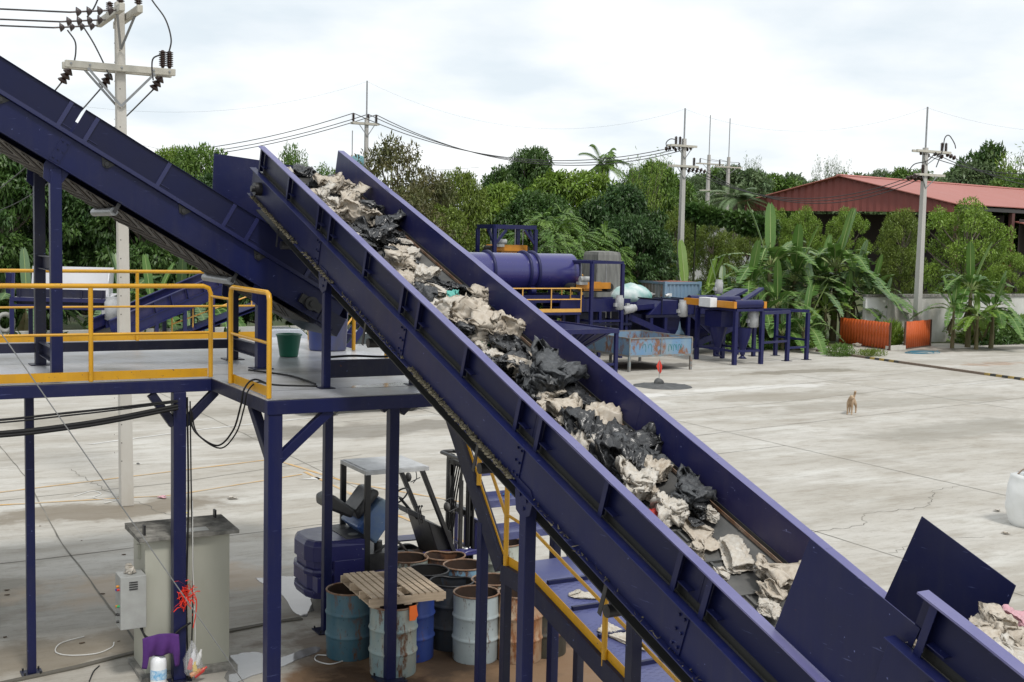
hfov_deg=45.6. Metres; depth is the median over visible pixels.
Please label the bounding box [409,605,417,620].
cloth
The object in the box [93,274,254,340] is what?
belt conveyor
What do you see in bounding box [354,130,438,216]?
tree
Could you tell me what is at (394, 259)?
plastic bag
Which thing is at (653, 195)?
tree
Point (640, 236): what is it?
tree
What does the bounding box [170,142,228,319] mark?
tree
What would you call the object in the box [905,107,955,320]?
utility pole
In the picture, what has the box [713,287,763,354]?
outlet chute
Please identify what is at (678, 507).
plastic bag
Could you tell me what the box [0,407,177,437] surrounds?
cable
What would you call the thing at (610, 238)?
tree
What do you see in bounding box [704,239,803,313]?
banana plant
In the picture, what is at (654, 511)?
plastic bag
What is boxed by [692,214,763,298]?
ivy frame
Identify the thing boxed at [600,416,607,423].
plastic bag
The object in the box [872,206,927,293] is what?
tree
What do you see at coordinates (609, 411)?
plastic bag
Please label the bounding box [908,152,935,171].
jumper cable
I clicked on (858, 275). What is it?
banana plant
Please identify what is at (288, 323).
tree
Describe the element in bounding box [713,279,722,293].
electric motor
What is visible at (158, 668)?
vacuum flask
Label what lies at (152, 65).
jumper cable
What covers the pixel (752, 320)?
electric motor
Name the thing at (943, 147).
jumper cable
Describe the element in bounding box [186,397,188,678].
cable
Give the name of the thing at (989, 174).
power line
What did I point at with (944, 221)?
tree
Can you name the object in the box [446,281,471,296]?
plastic bag
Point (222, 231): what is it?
belt conveyor
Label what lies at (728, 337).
undergrowth
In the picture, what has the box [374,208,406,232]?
plastic bag
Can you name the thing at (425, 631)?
oil drum
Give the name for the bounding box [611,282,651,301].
tarpaulin bundle
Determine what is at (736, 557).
paper
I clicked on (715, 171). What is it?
tree
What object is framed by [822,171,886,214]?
tree
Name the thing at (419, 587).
wooden pallet
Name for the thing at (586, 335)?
feed hopper
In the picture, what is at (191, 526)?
cable
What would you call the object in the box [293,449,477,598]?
forklift
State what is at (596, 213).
tree
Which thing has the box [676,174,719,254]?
tree
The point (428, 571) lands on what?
oil drum
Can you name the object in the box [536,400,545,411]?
film scrap
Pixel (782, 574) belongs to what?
plastic bag
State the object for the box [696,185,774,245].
palm tree
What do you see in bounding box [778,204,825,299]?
tree
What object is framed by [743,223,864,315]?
banana plant
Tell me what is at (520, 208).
tree
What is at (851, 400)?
dog
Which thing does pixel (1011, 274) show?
tree
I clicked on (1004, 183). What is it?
tree
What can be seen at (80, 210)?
tree
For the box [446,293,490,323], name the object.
plastic bag
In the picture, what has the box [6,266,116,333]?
silver hopper
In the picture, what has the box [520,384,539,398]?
plastic bag
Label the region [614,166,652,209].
tree
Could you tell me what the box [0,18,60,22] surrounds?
power line
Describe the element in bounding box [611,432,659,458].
plastic bag
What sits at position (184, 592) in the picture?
raffia bundle
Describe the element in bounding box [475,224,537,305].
gantry frame
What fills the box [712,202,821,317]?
banana plant
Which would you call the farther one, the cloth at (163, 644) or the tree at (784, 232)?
the tree at (784, 232)
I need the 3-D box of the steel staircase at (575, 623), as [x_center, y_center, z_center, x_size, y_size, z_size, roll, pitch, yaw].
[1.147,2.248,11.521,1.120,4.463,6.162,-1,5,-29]
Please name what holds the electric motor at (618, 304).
attached to the gantry frame at (590, 320)
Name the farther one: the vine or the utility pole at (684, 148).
the vine
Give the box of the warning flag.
[657,359,661,374]
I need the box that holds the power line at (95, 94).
[0,89,100,187]
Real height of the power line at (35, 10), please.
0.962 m
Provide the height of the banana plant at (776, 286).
4.851 m
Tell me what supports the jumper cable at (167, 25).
attached to the utility pole at (120, 68)
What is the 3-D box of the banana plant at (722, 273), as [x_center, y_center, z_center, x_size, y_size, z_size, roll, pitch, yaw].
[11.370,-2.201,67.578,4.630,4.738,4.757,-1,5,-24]
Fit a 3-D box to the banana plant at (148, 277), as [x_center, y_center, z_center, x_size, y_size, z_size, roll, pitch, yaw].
[-15.233,-1.379,51.233,4.486,4.591,4.609,2,5,4]
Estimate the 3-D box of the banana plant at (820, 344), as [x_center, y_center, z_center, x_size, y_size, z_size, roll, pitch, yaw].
[15.614,-1.131,63.729,3.143,3.913,4.646,4,6,32]
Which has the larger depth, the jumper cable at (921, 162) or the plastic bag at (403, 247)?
the jumper cable at (921, 162)
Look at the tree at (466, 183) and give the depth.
68.92 m
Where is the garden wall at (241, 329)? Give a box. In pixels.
[0,326,307,342]
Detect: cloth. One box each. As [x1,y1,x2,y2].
[142,633,179,668]
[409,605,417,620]
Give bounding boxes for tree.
[0,154,85,329]
[17,211,82,330]
[25,191,143,322]
[78,160,199,327]
[155,144,182,164]
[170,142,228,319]
[194,171,222,326]
[220,283,282,325]
[278,143,308,166]
[284,314,359,328]
[314,162,334,175]
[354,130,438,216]
[392,182,458,238]
[398,165,471,243]
[425,203,483,251]
[438,166,491,251]
[465,181,521,244]
[479,164,519,196]
[489,188,591,308]
[497,203,619,320]
[503,145,554,190]
[518,168,625,290]
[562,221,637,294]
[576,182,668,266]
[579,144,631,187]
[599,212,679,284]
[613,146,674,212]
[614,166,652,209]
[629,157,678,260]
[649,170,707,273]
[663,206,697,281]
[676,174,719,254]
[689,225,738,289]
[692,165,724,251]
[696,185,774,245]
[701,164,781,252]
[729,235,765,291]
[754,207,793,282]
[757,172,810,245]
[778,171,826,256]
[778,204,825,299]
[785,178,834,215]
[820,205,872,285]
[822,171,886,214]
[862,168,895,213]
[866,166,929,214]
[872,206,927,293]
[900,168,936,180]
[912,177,939,214]
[915,196,1016,293]
[929,158,1009,223]
[944,139,1016,184]
[979,171,1023,282]
[984,252,1023,293]
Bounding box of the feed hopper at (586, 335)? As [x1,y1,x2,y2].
[553,320,619,372]
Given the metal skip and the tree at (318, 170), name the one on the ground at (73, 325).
the tree at (318, 170)
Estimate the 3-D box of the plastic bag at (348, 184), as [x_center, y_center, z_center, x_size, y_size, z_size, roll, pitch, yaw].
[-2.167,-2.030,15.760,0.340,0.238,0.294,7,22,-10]
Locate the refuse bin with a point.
(339, 342)
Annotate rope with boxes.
[55,636,114,655]
[74,491,117,503]
[314,654,342,664]
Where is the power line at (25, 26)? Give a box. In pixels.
[0,25,53,28]
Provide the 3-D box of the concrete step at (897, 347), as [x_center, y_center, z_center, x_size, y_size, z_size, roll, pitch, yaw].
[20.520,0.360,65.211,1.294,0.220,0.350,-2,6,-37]
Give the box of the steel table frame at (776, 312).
[751,308,810,360]
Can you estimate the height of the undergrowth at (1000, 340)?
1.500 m
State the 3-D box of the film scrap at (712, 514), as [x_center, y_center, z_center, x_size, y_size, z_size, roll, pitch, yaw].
[1.514,1.313,9.295,0.151,0.091,0.156,11,21,0]
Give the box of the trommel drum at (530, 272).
[469,250,583,322]
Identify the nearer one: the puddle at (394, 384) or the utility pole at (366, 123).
the puddle at (394, 384)
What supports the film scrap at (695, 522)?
on the plastic bag at (705, 533)
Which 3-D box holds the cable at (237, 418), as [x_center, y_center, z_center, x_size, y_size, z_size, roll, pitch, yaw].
[-3.003,0.806,14.168,0.960,0.904,1.536,-2,6,-36]
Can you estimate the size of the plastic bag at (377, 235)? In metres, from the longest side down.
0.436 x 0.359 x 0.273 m
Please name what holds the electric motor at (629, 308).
attached to the horizontal conveyor at (603, 307)
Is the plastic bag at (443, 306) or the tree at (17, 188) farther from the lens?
the tree at (17, 188)
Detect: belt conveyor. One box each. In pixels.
[0,56,346,372]
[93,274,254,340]
[247,146,1015,681]
[874,590,1023,681]
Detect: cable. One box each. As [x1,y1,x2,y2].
[0,400,177,420]
[0,401,177,422]
[0,404,177,433]
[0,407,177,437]
[67,30,76,59]
[82,26,110,77]
[140,622,190,637]
[151,0,171,52]
[151,54,160,79]
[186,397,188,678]
[189,378,317,445]
[189,401,193,677]
[191,381,284,448]
[192,501,195,677]
[248,369,315,384]
[331,355,387,357]
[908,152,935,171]
[936,135,955,166]
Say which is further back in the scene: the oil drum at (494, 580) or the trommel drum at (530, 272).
the trommel drum at (530, 272)
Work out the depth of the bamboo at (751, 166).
162.90 m
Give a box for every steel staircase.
[346,317,362,347]
[446,422,680,681]
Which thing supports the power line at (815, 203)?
attached to the utility pole at (684, 148)
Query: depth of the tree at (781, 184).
157.80 m
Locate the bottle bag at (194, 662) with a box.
[187,649,206,677]
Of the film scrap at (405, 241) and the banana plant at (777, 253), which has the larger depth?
the banana plant at (777, 253)
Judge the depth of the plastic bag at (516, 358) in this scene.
11.15 m
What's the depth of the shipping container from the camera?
66.68 m
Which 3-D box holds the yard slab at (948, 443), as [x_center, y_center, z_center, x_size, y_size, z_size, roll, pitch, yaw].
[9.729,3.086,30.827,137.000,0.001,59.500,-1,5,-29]
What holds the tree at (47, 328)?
on the ground at (73, 325)
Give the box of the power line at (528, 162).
[376,114,680,165]
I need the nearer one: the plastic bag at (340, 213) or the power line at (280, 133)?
the plastic bag at (340, 213)
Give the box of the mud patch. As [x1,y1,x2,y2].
[633,382,691,389]
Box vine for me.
[678,201,781,238]
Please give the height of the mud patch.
0.075 m
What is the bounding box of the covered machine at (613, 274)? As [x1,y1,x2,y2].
[582,251,620,326]
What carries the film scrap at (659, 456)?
on the belt conveyor at (679, 606)
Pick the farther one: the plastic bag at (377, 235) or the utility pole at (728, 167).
the utility pole at (728, 167)
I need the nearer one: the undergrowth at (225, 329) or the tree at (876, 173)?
the undergrowth at (225, 329)
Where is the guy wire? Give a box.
[0,331,243,681]
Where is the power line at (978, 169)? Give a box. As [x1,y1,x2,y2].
[930,156,1023,173]
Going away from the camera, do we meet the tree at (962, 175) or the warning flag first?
the warning flag
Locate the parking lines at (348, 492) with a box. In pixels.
[0,460,462,541]
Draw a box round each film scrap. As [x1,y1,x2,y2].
[351,223,361,232]
[363,238,377,249]
[384,244,407,257]
[392,230,405,238]
[398,237,413,243]
[406,246,421,257]
[424,283,446,295]
[436,293,446,298]
[437,280,451,287]
[481,338,488,344]
[535,391,548,399]
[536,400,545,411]
[545,389,565,398]
[615,474,622,482]
[657,454,673,463]
[688,517,704,526]
[691,500,710,519]
[705,504,719,523]
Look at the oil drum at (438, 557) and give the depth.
17.73 m
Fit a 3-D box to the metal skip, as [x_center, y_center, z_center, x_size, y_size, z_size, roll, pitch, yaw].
[5.391,0.398,53.416,3.310,1.430,3.885,-1,5,-29]
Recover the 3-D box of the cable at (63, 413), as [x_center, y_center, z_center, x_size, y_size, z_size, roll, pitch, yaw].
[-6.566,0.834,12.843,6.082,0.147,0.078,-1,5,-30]
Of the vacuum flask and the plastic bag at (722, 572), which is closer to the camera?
the plastic bag at (722, 572)
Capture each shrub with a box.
[697,275,742,312]
[823,342,855,356]
[853,347,888,356]
[872,319,903,344]
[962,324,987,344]
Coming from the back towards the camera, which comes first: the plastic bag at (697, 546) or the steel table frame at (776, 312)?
the steel table frame at (776, 312)
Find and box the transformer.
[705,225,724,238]
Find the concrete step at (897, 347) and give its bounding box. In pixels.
[885,345,905,349]
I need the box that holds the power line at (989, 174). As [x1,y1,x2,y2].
[956,158,1023,184]
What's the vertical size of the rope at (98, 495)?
0.016 m
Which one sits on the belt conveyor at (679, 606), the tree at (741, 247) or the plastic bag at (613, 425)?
the plastic bag at (613, 425)
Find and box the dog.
[847,391,856,414]
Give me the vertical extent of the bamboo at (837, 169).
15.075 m
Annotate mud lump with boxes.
[654,378,663,383]
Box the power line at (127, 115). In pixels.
[1,90,152,209]
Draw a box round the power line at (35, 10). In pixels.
[0,8,69,12]
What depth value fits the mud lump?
46.62 m
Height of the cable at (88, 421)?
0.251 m
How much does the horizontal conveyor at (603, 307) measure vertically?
2.750 m
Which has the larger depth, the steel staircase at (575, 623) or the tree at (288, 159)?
the tree at (288, 159)
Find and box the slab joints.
[0,356,1023,640]
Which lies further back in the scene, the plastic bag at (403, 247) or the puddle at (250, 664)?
the puddle at (250, 664)
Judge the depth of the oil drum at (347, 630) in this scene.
15.52 m
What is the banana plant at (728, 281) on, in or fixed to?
on the ground at (73, 325)
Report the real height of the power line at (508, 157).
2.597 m
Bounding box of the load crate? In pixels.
[611,311,653,331]
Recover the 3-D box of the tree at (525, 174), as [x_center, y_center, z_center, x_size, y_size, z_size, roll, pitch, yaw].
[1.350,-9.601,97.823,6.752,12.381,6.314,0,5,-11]
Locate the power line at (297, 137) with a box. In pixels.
[221,115,374,152]
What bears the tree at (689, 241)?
on the ground at (73, 325)
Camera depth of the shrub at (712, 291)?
66.67 m
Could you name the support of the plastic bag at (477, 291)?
on the belt conveyor at (679, 606)
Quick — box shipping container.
[559,280,701,340]
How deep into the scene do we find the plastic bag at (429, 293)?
12.52 m
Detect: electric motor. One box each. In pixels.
[101,297,116,320]
[613,295,623,309]
[624,303,636,314]
[676,300,687,316]
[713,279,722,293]
[746,308,758,327]
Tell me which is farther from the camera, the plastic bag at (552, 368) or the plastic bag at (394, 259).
the plastic bag at (394, 259)
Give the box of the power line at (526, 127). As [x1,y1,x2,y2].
[377,86,680,128]
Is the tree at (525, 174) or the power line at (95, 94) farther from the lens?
the tree at (525, 174)
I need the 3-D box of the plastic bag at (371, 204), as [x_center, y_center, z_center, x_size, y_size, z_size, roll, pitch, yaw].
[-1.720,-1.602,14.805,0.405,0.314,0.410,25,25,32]
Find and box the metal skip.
[586,330,692,371]
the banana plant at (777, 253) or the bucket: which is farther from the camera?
the banana plant at (777, 253)
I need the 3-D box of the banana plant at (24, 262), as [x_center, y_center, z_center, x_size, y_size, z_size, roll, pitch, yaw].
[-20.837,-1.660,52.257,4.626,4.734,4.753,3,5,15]
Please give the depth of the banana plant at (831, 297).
68.14 m
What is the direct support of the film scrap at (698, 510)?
on the belt conveyor at (679, 606)
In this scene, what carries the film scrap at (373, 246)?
on the belt conveyor at (679, 606)
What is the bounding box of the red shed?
[744,174,1023,292]
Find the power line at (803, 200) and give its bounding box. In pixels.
[699,172,912,200]
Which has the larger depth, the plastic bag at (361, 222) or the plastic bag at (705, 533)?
the plastic bag at (361, 222)
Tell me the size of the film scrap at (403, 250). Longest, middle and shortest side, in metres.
0.401 x 0.237 x 0.113 m
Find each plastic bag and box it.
[123,563,135,573]
[292,164,313,177]
[307,169,320,188]
[312,172,344,193]
[315,180,336,200]
[323,196,338,208]
[332,175,355,194]
[332,206,349,218]
[336,194,382,225]
[339,181,371,203]
[353,216,369,234]
[361,199,384,225]
[365,220,399,248]
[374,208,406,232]
[382,245,398,256]
[384,249,410,270]
[386,233,400,245]
[396,243,407,249]
[398,269,414,284]
[403,258,417,273]
[410,263,441,282]
[417,282,438,301]
[426,276,442,285]
[430,296,464,322]
[445,289,459,296]
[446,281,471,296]
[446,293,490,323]
[455,320,475,343]
[467,284,488,301]
[467,310,506,347]
[475,340,490,349]
[483,348,503,356]
[485,342,531,375]
[487,332,524,357]
[498,309,525,338]
[507,355,531,377]
[515,364,538,387]
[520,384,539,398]
[522,335,589,401]
[540,392,582,416]
[552,406,605,442]
[555,416,577,429]
[556,380,598,408]
[568,589,594,598]
[570,429,595,450]
[585,401,622,423]
[588,434,652,475]
[597,622,643,649]
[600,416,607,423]
[601,417,633,439]
[604,421,663,453]
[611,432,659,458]
[615,455,658,501]
[644,454,673,483]
[645,484,659,501]
[649,508,657,516]
[650,495,689,526]
[653,491,673,526]
[668,463,717,510]
[681,516,719,550]
[689,537,705,559]
[712,566,729,583]
[754,553,800,591]
[754,578,787,603]
[755,597,781,620]
[969,613,990,626]
[976,621,1008,638]
[978,601,1023,646]
[993,633,1023,663]
[1001,604,1023,626]
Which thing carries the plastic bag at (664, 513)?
on the belt conveyor at (679, 606)
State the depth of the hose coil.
45.37 m
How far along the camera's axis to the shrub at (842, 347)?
60.58 m
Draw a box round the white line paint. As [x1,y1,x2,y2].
[92,377,1023,479]
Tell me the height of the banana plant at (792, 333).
3.181 m
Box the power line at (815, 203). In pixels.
[707,172,917,203]
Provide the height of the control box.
0.640 m
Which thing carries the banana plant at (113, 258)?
on the ground at (73, 325)
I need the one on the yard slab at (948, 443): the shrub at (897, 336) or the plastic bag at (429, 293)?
the shrub at (897, 336)
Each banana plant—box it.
[0,247,87,330]
[83,247,178,325]
[87,254,198,330]
[140,258,216,330]
[159,302,246,327]
[668,239,712,294]
[701,255,724,293]
[701,259,768,322]
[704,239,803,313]
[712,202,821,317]
[723,277,759,319]
[740,259,825,335]
[740,278,800,337]
[740,293,773,348]
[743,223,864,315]
[751,248,830,307]
[765,296,812,352]
[776,254,855,323]
[781,283,843,354]
[783,234,862,328]
[786,207,902,340]
[802,278,857,341]
[815,270,888,322]
[818,239,907,319]
[840,253,916,312]
[852,278,912,320]
[910,275,991,347]
[934,241,1021,346]
[942,271,1023,348]
[952,287,1020,349]
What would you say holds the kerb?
on the yard slab at (948, 443)
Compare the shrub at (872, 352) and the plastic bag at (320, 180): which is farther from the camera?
the shrub at (872, 352)
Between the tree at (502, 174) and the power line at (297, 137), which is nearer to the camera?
the power line at (297, 137)
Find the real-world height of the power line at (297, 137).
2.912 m
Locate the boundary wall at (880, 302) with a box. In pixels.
[862,294,1023,342]
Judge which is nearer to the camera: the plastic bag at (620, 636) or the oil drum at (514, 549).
the plastic bag at (620, 636)
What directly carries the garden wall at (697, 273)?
on the ground at (73, 325)
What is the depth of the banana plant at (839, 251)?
69.64 m
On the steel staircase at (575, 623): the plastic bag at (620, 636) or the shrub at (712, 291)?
the plastic bag at (620, 636)
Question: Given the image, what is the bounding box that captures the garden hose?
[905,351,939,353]
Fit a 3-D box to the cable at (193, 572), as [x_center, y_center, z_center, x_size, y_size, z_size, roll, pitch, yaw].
[-3.837,3.001,14.700,0.043,2.180,0.019,0,5,-11]
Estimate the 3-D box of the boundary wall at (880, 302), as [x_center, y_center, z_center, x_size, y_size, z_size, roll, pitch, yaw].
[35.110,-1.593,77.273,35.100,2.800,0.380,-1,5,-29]
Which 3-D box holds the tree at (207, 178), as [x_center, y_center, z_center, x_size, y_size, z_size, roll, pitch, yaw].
[-14.654,-4.093,60.833,5.288,8.910,5.823,3,5,23]
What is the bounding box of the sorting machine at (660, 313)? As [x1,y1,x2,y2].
[628,297,741,352]
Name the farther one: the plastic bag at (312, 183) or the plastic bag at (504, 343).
the plastic bag at (312, 183)
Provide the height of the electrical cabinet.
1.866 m
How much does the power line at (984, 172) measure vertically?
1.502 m
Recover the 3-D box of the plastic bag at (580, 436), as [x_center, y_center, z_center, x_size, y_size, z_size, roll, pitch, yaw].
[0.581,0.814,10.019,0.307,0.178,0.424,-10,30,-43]
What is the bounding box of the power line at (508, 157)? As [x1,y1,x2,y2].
[354,113,663,160]
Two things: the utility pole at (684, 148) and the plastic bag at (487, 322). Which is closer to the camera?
the plastic bag at (487, 322)
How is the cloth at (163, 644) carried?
hanging from the cable at (176, 632)
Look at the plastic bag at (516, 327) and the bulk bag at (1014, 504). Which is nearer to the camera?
the plastic bag at (516, 327)
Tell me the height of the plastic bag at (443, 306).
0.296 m
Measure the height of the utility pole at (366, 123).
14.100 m
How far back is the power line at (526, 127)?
73.16 m
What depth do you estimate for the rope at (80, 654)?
15.64 m
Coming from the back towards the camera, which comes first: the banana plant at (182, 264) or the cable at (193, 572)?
the banana plant at (182, 264)
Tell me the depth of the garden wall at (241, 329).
50.87 m
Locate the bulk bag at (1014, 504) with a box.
[1005,468,1023,527]
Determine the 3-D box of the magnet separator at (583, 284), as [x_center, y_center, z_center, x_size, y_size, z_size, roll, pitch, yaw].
[3.717,-2.997,57.519,2.360,1.360,1.210,-1,5,-29]
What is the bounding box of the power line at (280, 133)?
[158,113,352,152]
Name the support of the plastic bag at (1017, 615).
on the belt conveyor at (952, 645)
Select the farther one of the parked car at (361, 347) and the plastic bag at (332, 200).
the parked car at (361, 347)
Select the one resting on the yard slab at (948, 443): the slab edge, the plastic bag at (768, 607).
the slab edge
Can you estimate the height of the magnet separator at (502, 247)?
1.360 m
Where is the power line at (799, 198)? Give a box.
[691,171,903,198]
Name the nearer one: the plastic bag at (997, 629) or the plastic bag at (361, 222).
the plastic bag at (997, 629)
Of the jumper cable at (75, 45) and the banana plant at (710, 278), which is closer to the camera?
the jumper cable at (75, 45)
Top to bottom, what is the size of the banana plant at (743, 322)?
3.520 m
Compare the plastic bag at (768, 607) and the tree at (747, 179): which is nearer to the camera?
the plastic bag at (768, 607)
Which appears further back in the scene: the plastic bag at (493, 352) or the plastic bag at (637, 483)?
the plastic bag at (493, 352)
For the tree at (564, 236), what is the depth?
65.02 m
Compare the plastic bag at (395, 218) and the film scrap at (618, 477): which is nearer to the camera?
the film scrap at (618, 477)
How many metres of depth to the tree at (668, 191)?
103.26 m
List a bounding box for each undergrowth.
[2,325,592,351]
[703,312,829,344]
[725,336,828,349]
[943,308,1023,343]
[957,326,1023,345]
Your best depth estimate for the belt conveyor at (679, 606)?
9.34 m
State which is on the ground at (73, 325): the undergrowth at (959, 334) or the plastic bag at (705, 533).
the undergrowth at (959, 334)
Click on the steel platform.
(177, 374)
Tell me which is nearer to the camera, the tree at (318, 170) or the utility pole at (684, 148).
the tree at (318, 170)
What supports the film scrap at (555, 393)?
on the plastic bag at (583, 394)
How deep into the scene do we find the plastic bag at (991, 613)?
6.66 m
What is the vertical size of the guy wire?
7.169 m
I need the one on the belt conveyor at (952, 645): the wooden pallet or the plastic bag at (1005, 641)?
the plastic bag at (1005, 641)
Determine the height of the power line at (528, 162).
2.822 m
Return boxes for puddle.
[224,646,320,681]
[257,576,313,616]
[350,382,408,387]
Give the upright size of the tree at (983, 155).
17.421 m
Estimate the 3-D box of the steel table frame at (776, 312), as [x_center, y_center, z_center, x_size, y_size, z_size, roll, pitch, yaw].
[12.230,-0.339,58.245,3.768,2.410,3.467,-1,5,-29]
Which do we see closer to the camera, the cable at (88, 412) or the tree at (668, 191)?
the cable at (88, 412)
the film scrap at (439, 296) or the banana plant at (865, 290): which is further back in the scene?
the banana plant at (865, 290)
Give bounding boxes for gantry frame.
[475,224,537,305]
[548,259,624,357]
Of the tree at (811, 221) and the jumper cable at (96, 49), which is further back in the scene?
the tree at (811, 221)
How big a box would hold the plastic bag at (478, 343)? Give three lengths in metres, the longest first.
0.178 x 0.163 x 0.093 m
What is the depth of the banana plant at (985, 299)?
66.88 m
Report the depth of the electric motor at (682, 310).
57.67 m
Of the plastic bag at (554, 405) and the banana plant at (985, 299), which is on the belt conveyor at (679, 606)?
the plastic bag at (554, 405)
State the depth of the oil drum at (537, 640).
15.59 m
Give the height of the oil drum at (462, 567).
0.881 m
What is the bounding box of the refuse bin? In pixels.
[308,312,347,350]
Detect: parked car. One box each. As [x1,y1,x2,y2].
[272,327,307,337]
[347,330,383,354]
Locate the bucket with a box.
[276,333,301,356]
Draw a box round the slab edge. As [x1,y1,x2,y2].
[0,617,302,681]
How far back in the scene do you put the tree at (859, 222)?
103.08 m
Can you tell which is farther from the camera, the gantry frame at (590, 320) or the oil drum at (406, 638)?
the gantry frame at (590, 320)
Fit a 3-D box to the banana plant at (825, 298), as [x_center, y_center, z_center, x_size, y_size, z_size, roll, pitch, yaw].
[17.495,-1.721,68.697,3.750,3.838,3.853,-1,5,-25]
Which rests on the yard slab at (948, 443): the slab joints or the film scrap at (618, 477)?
the slab joints
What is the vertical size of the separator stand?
3.027 m
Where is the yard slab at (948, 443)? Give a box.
[0,343,1023,681]
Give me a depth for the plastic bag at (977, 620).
6.71 m
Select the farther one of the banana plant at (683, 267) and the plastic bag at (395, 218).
the banana plant at (683, 267)
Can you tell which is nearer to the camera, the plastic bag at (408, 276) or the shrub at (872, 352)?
the plastic bag at (408, 276)
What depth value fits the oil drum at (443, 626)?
15.98 m
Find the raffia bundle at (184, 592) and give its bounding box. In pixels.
[171,579,199,627]
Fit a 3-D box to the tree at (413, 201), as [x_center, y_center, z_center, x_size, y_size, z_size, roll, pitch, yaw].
[-5.417,-3.550,59.763,5.698,8.458,4.766,2,5,9]
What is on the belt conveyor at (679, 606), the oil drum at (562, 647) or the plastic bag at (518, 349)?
the plastic bag at (518, 349)
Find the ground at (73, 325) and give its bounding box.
[14,254,1015,346]
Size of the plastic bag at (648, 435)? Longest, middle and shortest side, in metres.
0.527 x 0.459 x 0.284 m
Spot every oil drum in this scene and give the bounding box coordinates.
[325,582,370,661]
[368,597,417,677]
[397,551,428,568]
[397,585,434,662]
[409,564,449,578]
[424,550,465,564]
[429,575,474,651]
[443,558,476,576]
[452,585,499,664]
[471,573,500,588]
[488,539,518,572]
[497,588,542,664]
[541,616,565,658]
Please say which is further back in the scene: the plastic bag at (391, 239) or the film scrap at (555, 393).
the plastic bag at (391, 239)
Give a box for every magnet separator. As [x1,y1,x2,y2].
[483,228,529,252]
[564,263,613,291]
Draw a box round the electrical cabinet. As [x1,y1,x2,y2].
[125,509,238,681]
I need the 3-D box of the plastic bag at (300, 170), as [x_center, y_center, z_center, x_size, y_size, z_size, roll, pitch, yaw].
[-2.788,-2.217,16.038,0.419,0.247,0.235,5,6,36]
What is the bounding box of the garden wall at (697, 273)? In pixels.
[688,256,749,280]
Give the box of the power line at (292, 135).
[214,114,367,150]
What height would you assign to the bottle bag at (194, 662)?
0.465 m
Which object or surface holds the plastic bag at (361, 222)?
on the belt conveyor at (679, 606)
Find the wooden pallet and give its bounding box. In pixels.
[341,567,445,608]
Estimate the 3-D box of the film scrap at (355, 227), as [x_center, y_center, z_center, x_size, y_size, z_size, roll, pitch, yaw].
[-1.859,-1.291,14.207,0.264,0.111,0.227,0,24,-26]
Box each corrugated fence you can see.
[838,317,891,350]
[903,319,931,348]
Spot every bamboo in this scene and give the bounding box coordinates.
[741,155,761,255]
[808,155,839,213]
[822,158,852,213]
[989,141,1023,225]
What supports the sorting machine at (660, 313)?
on the yard slab at (948, 443)
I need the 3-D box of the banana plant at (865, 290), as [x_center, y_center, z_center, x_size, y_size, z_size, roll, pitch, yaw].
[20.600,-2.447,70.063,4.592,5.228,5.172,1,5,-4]
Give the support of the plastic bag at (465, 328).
on the belt conveyor at (679, 606)
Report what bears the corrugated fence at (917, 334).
on the yard slab at (948, 443)
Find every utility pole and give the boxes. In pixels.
[54,0,175,506]
[350,81,379,166]
[664,108,706,280]
[696,115,723,251]
[714,118,741,241]
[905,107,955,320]
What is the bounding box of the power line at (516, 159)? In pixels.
[369,114,672,162]
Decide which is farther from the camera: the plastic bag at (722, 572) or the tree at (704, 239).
the tree at (704, 239)
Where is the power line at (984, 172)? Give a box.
[944,158,1023,179]
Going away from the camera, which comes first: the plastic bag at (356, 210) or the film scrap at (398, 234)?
the film scrap at (398, 234)
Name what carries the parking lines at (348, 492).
on the yard slab at (948, 443)
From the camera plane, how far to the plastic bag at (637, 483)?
9.40 m
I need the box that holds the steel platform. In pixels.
[0,269,432,681]
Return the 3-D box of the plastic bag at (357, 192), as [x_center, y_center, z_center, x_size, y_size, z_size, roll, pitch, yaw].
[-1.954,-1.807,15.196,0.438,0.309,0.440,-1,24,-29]
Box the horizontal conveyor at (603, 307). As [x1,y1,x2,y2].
[542,297,631,356]
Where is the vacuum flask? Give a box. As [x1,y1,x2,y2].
[150,655,166,681]
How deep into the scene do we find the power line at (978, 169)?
65.97 m
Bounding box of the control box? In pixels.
[115,569,145,629]
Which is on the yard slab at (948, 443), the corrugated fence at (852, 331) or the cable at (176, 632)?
the corrugated fence at (852, 331)
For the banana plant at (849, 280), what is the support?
on the ground at (73, 325)
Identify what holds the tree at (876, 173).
on the ground at (73, 325)
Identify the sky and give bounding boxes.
[0,0,1023,207]
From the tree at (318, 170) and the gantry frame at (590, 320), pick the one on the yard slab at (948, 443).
the gantry frame at (590, 320)
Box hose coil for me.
[0,312,15,333]
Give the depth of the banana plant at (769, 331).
63.72 m
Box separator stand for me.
[684,295,766,364]
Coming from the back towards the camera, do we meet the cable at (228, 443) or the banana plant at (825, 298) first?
the banana plant at (825, 298)
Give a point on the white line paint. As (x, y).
(333, 415)
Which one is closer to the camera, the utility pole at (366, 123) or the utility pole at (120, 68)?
the utility pole at (120, 68)
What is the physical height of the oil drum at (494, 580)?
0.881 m
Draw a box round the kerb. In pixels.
[816,350,1023,380]
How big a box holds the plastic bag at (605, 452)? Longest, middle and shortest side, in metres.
0.523 x 0.438 x 0.327 m
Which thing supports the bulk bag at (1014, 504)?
on the yard slab at (948, 443)

